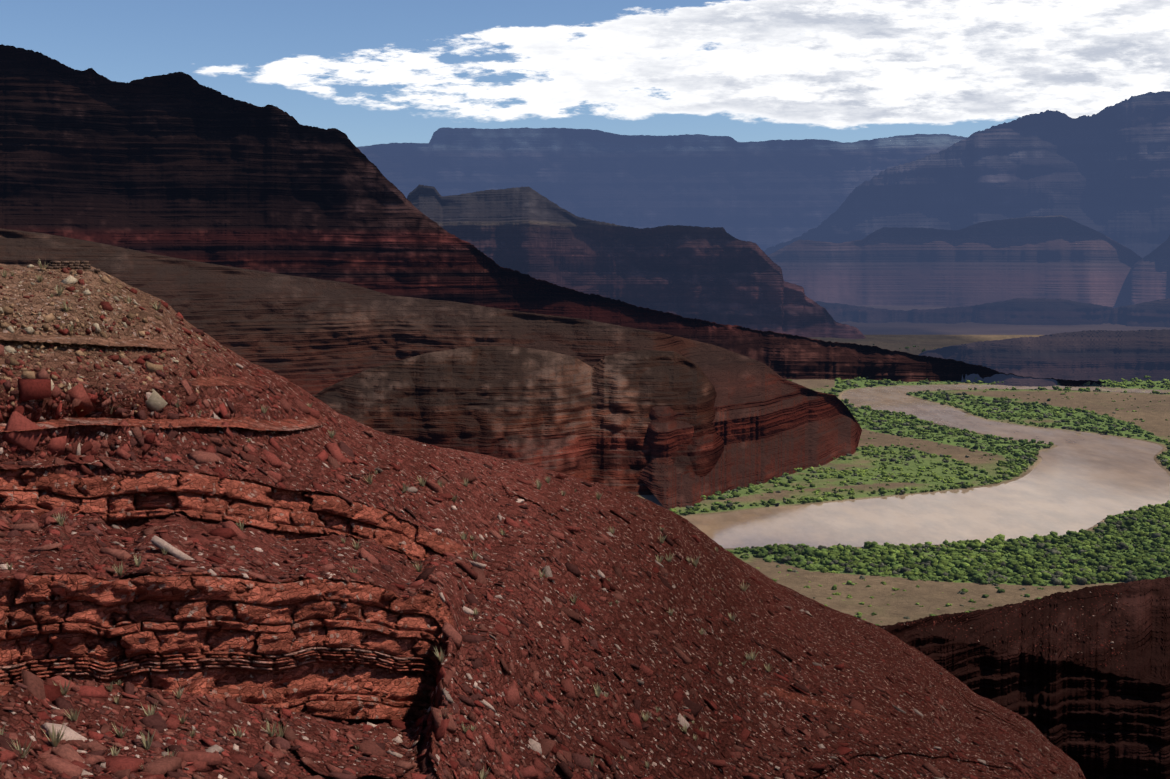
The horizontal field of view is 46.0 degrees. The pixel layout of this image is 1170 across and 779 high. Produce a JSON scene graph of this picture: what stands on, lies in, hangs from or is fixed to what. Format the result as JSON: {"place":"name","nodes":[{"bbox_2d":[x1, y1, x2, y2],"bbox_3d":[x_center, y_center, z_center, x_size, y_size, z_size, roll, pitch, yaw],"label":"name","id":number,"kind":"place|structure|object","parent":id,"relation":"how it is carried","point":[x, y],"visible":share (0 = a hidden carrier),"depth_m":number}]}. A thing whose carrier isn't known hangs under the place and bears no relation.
{"place":"outdoors","nodes":[
{"label":"outdoors","id":0,"kind":"place"},
{"bbox_2d":[0,228,861,509],"bbox_3d":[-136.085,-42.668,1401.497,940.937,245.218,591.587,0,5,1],"label":"ridge","id":1,"kind":"structure","parent":0,"point":[313,336],"depth_m":1472.51},
{"bbox_2d":[314,346,723,494],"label":"cliff","id":2,"kind":"structure","parent":0,"point":[563,413],"depth_m":1288.89},
{"bbox_2d":[0,264,1085,778],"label":"rocky slope","id":3,"kind":"structure","parent":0,"point":[334,650],"depth_m":51.86},
{"bbox_2d":[45,261,99,271],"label":"stone ruin wall","id":4,"kind":"structure","parent":3,"relation":"on","point":[72,265],"depth_m":58.41},
{"bbox_2d":[0,259,772,778],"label":"dry grass tufts","id":5,"kind":"object","parent":3,"relation":"on","point":[60,521],"visible":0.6,"depth_m":49.27},
{"bbox_2d":[0,264,1084,778],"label":"loose rocks","id":6,"kind":"object","parent":3,"relation":"on","point":[64,758],"visible":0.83,"depth_m":49.43},
{"bbox_2d":[0,44,1104,385],"bbox_3d":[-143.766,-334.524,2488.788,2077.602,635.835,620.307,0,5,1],"label":"dark mountain","id":7,"kind":"structure","parent":0,"point":[180,164],"depth_m":2647.05},
{"bbox_2d":[0,0,1169,146],"label":"sky","id":8,"kind":"structure","parent":0,"point":[374,72]},
{"bbox_2d":[407,184,865,338],"bbox_3d":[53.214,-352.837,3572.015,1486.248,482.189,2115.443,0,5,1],"label":"rocky ridge","id":9,"kind":"structure","parent":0,"point":[719,275],"depth_m":4350.83},
{"bbox_2d":[636,335,1169,625],"bbox_3d":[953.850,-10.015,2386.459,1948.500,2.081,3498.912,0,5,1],"label":"valley floor","id":10,"kind":"structure","parent":0,"point":[930,596],"depth_m":1326.60},
{"bbox_2d":[640,344,1169,624],"bbox_3d":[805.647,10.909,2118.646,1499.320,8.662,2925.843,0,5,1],"label":"riverside bushes","id":11,"kind":"object","parent":10,"relation":"on","point":[1053,555],"visible":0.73,"depth_m":1003.15},
{"bbox_2d":[681,385,1169,547],"bbox_3d":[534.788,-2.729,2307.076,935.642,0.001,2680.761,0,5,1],"label":"river","id":12,"kind":"structure","parent":0,"point":[1076,481],"depth_m":1178.92},
{"bbox_2d":[764,91,1169,257],"bbox_3d":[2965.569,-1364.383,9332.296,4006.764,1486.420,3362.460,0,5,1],"label":"mountain","id":13,"kind":"structure","parent":0,"point":[1105,171],"depth_m":10186.49},
{"bbox_2d":[816,298,1169,327],"bbox_3d":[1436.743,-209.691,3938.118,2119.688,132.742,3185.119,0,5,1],"label":"hills","id":14,"kind":"structure","parent":0,"point":[1041,311],"depth_m":5061.58},
{"bbox_2d":[841,306,1169,334],"bbox_3d":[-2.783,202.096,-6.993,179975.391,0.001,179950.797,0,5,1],"label":"ground","id":15,"kind":"structure","parent":0,"point":[920,328],"depth_m":4595.93},
{"bbox_2d":[357,127,967,250],"bbox_3d":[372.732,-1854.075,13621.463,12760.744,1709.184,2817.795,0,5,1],"label":"mesa","id":16,"kind":"structure","parent":15,"relation":"on","point":[763,195],"depth_m":14577.91},
{"bbox_2d":[767,215,1141,306],"bbox_3d":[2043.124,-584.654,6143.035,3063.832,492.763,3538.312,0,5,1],"label":"butte","id":17,"kind":"object","parent":15,"relation":"on","point":[1052,257],"visible":0.5,"depth_m":7529.51},
{"bbox_2d":[877,576,1169,778],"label":"gorge cliff","id":18,"kind":"structure","parent":0,"point":[1093,719],"depth_m":244.16},
{"bbox_2d":[898,586,1129,670],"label":"scattered rocks","id":19,"kind":"object","parent":18,"relation":"on","point":[1081,609],"visible":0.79,"depth_m":255.28},
{"bbox_2d":[902,329,1169,386],"bbox_3d":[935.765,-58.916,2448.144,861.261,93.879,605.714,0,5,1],"label":"hills","id":20,"kind":"structure","parent":0,"point":[1097,355],"depth_m":2499.63},
{"bbox_2d":[1113,235,1169,307],"bbox_3d":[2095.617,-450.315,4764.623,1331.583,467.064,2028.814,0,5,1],"label":"cliff","id":21,"kind":"structure","parent":0,"point":[1147,279],"depth_m":5608.19}
]}

